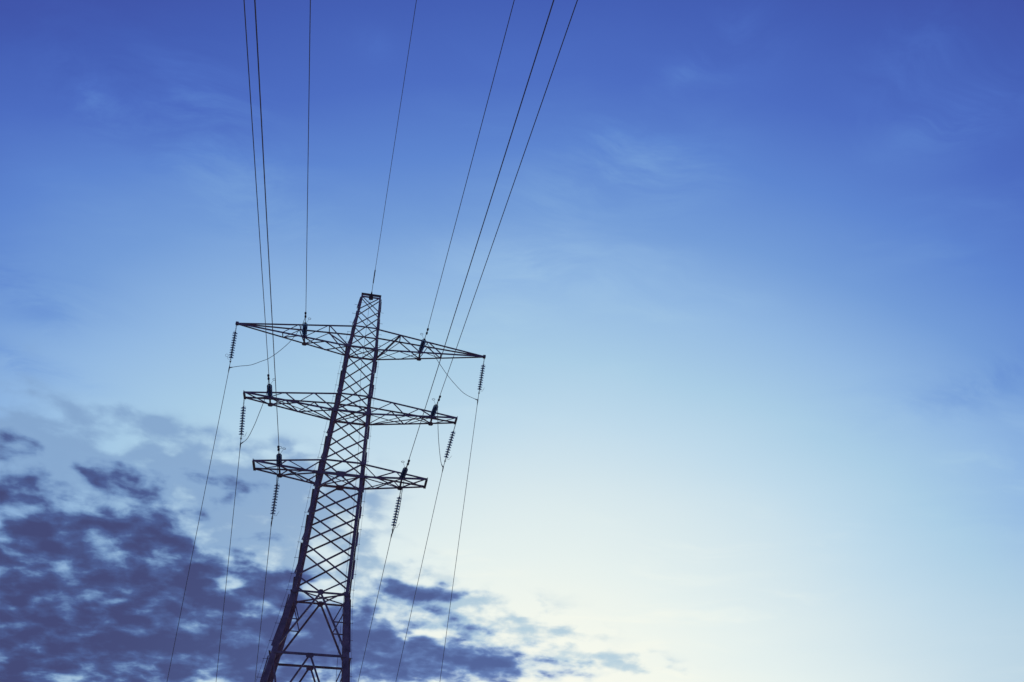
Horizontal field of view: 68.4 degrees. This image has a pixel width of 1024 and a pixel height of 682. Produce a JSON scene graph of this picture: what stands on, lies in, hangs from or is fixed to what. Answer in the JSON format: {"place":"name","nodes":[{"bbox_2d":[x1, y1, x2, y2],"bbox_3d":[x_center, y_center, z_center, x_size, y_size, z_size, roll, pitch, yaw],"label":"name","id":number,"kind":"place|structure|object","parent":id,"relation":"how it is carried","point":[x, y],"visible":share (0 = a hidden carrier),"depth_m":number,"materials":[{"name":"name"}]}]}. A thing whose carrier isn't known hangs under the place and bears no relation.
{"place":"outdoors","nodes":[
{"label":"outdoors","id":0,"kind":"place"},
{"bbox_2d":[0,0,1023,681],"label":"sky","id":1,"kind":"structure","parent":0,"point":[746,314],"materials":[{"name":"blue"}]},
{"bbox_3d":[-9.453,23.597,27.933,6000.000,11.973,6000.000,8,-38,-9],"label":"ground","id":2,"kind":"structure","parent":0,"visible":0},
{"bbox_2d":[235,293,485,681],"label":"power pylon","id":3,"kind":"object","parent":2,"relation":"on","point":[277,651],"visible":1,"depth_m":40.69,"materials":[{"name":"metal"}]},
{"bbox_2d":[225,325,237,365],"bbox_3d":[-16.761,0.256,45.002,0.500,2.766,0.282,9,-5,-10],"label":"insulator string","id":4,"kind":"object","parent":3,"relation":"hanging from","point":[233,345],"visible":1,"depth_m":44.94,"materials":[{"name":"black glass"}]},
{"bbox_2d":[167,366,229,680],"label":"power line","id":5,"kind":"object","parent":4,"relation":"attached to","point":[198,522],"visible":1,"depth_m":44.81,"materials":[{"name":"metal"}]},
{"bbox_2d":[239,400,245,441],"bbox_3d":[-15.085,4.482,42.398,0.433,2.693,0.282,2,-8,-1],"label":"insulator string","id":6,"kind":"object","parent":3,"relation":"hanging from","point":[242,421],"visible":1,"depth_m":42.31,"materials":[{"name":"black glass"}]},
{"bbox_2d":[216,442,240,679],"bbox_3d":[-18.558,18.670,48.725,0.466,12.623,27.130,10,-39,-11],"label":"power line","id":7,"kind":"object","parent":6,"relation":"attached to","point":[228,560],"visible":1,"depth_m":43.64,"materials":[{"name":"metal"}]},
{"bbox_2d":[267,378,274,396],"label":"insulator string","id":8,"kind":"object","parent":3,"relation":"hanging from","point":[269,391],"visible":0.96,"depth_m":41.19,"materials":[{"name":"black glass"}]},
{"bbox_2d":[240,380,268,443],"bbox_3d":[-13.950,3.901,41.211,0.314,1.812,4.601,20,-42,-23],"label":"jumper cable","id":9,"kind":"object","parent":8,"relation":"attached to","point":[258,414],"visible":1,"depth_m":41.24,"materials":[{"name":"metal"}]},
{"bbox_2d":[243,0,269,379],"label":"power line","id":10,"kind":"object","parent":8,"relation":"attached to","point":[268,375],"visible":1,"depth_m":26.51,"materials":[{"name":"metal"}]},
{"bbox_2d":[270,478,279,523],"bbox_3d":[-12.572,8.420,40.266,0.441,2.633,0.282,6,-15,-6],"label":"insulator string","id":11,"kind":"object","parent":3,"relation":"hanging from","point":[274,499],"visible":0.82,"depth_m":40.16,"materials":[{"name":"black glass"}]},
{"bbox_2d":[255,524,271,678],"bbox_3d":[-16.221,19.948,48.409,0.199,6.084,27.145,10,-39,-11],"label":"power line","id":12,"kind":"object","parent":11,"relation":"hanging from","point":[263,600],"visible":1,"depth_m":42.82,"materials":[{"name":"metal"}]},
{"bbox_2d":[276,448,285,465],"bbox_3d":[-11.899,5.893,38.695,0.388,0.497,2.505,14,-40,-16],"label":"insulator string","id":13,"kind":"object","parent":3,"relation":"hanging from","point":[279,462],"visible":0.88,"depth_m":38.68,"materials":[{"name":"black glass"}]},
{"bbox_2d":[254,0,281,450],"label":"power line","id":14,"kind":"object","parent":13,"relation":"attached to","point":[278,447],"visible":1,"depth_m":21.12,"materials":[{"name":"metal"}]},
{"bbox_2d":[271,451,278,522],"bbox_3d":[-12.161,7.504,38.781,0.098,2.021,4.606,9,-39,-11],"label":"jumper cable","id":15,"kind":"object","parent":13,"relation":"hanging from","point":[276,487],"visible":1,"depth_m":38.82,"materials":[{"name":"metal"}]},
{"bbox_2d":[302,318,310,336],"bbox_3d":[-12.060,-0.918,44.130,0.386,0.497,2.507,14,-40,-16],"label":"insulator string","id":16,"kind":"object","parent":3,"relation":"hanging from","point":[304,329],"visible":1,"depth_m":44.14,"materials":[{"name":"black glass"}]},
{"bbox_2d":[229,318,304,367],"bbox_3d":[-14.178,0.287,44.055,6.064,1.616,0.512,-21,-43,26],"label":"jumper cable","id":17,"kind":"object","parent":16,"relation":"hanging from","point":[274,354],"visible":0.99,"depth_m":43.64,"materials":[{"name":"metal"}]},
{"bbox_2d":[304,0,310,317],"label":"power line","id":18,"kind":"object","parent":16,"relation":"attached to","point":[305,316],"visible":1,"depth_m":30.82,"materials":[{"name":"metal"}]},
{"bbox_2d":[371,0,416,294],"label":"earth wire","id":19,"kind":"object","parent":3,"relation":"attached to","point":[394,144],"visible":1,"depth_m":37.71,"materials":[{"name":"metal"}]},
{"bbox_2d":[391,490,401,535],"bbox_3d":[-6.242,9.317,41.289,0.447,2.651,0.282,15,-16,-17],"label":"insulator string","id":20,"kind":"object","parent":3,"relation":"hanging from","point":[396,511],"visible":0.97,"depth_m":41.16,"materials":[{"name":"black glass"}]},
{"bbox_2d":[358,533,391,680],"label":"power line","id":21,"kind":"object","parent":20,"relation":"hanging from","point":[375,605],"visible":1,"depth_m":43.99,"materials":[{"name":"metal"}]},
{"bbox_2d":[400,461,407,478],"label":"insulator string","id":22,"kind":"object","parent":3,"relation":"hanging from","point":[403,475],"visible":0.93,"depth_m":39.58,"materials":[{"name":"black glass"}]},
{"bbox_2d":[391,465,407,534],"bbox_3d":[-5.878,8.383,39.782,0.154,2.033,4.612,10,-39,-11],"label":"jumper cable","id":23,"kind":"object","parent":22,"relation":"hanging from","point":[400,501],"visible":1,"depth_m":39.89,"materials":[{"name":"metal"}]},
{"bbox_2d":[407,0,553,464],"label":"power line","id":24,"kind":"object","parent":22,"relation":"attached to","point":[489,204],"visible":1,"depth_m":22.57,"materials":[{"name":"metal"}]},
{"bbox_2d":[419,333,425,351],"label":"insulator string","id":25,"kind":"object","parent":3,"relation":"hanging from","point":[422,345],"visible":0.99,"depth_m":45.23,"materials":[{"name":"black glass"}]},
{"bbox_2d":[425,335,477,400],"bbox_3d":[-3.722,1.699,45.730,0.410,1.541,5.826,-19,-42,23],"label":"jumper cable","id":26,"kind":"object","parent":25,"relation":"attached to","point":[445,372],"visible":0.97,"depth_m":45.37,"materials":[{"name":"metal"}]},
{"bbox_2d":[426,0,514,334],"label":"power line","id":27,"kind":"object","parent":25,"relation":"attached to","point":[472,159],"visible":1,"depth_m":33.36,"materials":[{"name":"metal"}]},
{"bbox_2d":[431,398,437,416],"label":"insulator string","id":28,"kind":"object","parent":3,"relation":"hanging from","point":[433,411],"visible":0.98,"depth_m":42.62,"materials":[{"name":"black glass"}]},
{"bbox_2d":[438,0,577,400],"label":"power line","id":29,"kind":"object","parent":28,"relation":"attached to","point":[513,184],"visible":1,"depth_m":27.16,"materials":[{"name":"metal"}]},
{"bbox_2d":[444,424,455,463],"bbox_3d":[-3.592,6.138,44.252,0.446,2.789,0.282,20,-11,-23],"label":"insulator string","id":30,"kind":"object","parent":3,"relation":"hanging from","point":[449,444],"visible":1,"depth_m":44.13,"materials":[{"name":"black glass"}]},
{"bbox_2d":[396,466,443,679],"bbox_3d":[-7.316,19.828,50.847,0.400,11.441,27.100,9,-39,-10],"label":"power line","id":31,"kind":"object","parent":30,"relation":"hanging from","point":[421,566],"visible":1,"depth_m":45.59,"materials":[{"name":"metal"}]},
{"bbox_2d":[437,403,443,467],"bbox_3d":[-4.099,5.290,42.755,0.205,1.877,4.528,0,-38,1],"label":"jumper cable","id":32,"kind":"object","parent":30,"relation":"attached to","point":[438,434],"visible":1,"depth_m":42.86,"materials":[{"name":"metal"}]},
{"bbox_2d":[478,358,484,397],"bbox_3d":[-1.855,2.371,47.385,0.445,2.846,0.282,10,-5,-11],"label":"insulator string","id":33,"kind":"object","parent":3,"relation":"hanging from","point":[481,375],"visible":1,"depth_m":47.29,"materials":[{"name":"black glass"}]},
{"bbox_2d":[440,401,477,678],"bbox_3d":[-4.516,18.858,52.302,0.365,17.957,27.115,6,-38,-7],"label":"power line","id":34,"kind":"object","parent":33,"relation":"attached to","point":[459,537],"visible":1,"depth_m":47.52,"materials":[{"name":"metal"}]}
]}

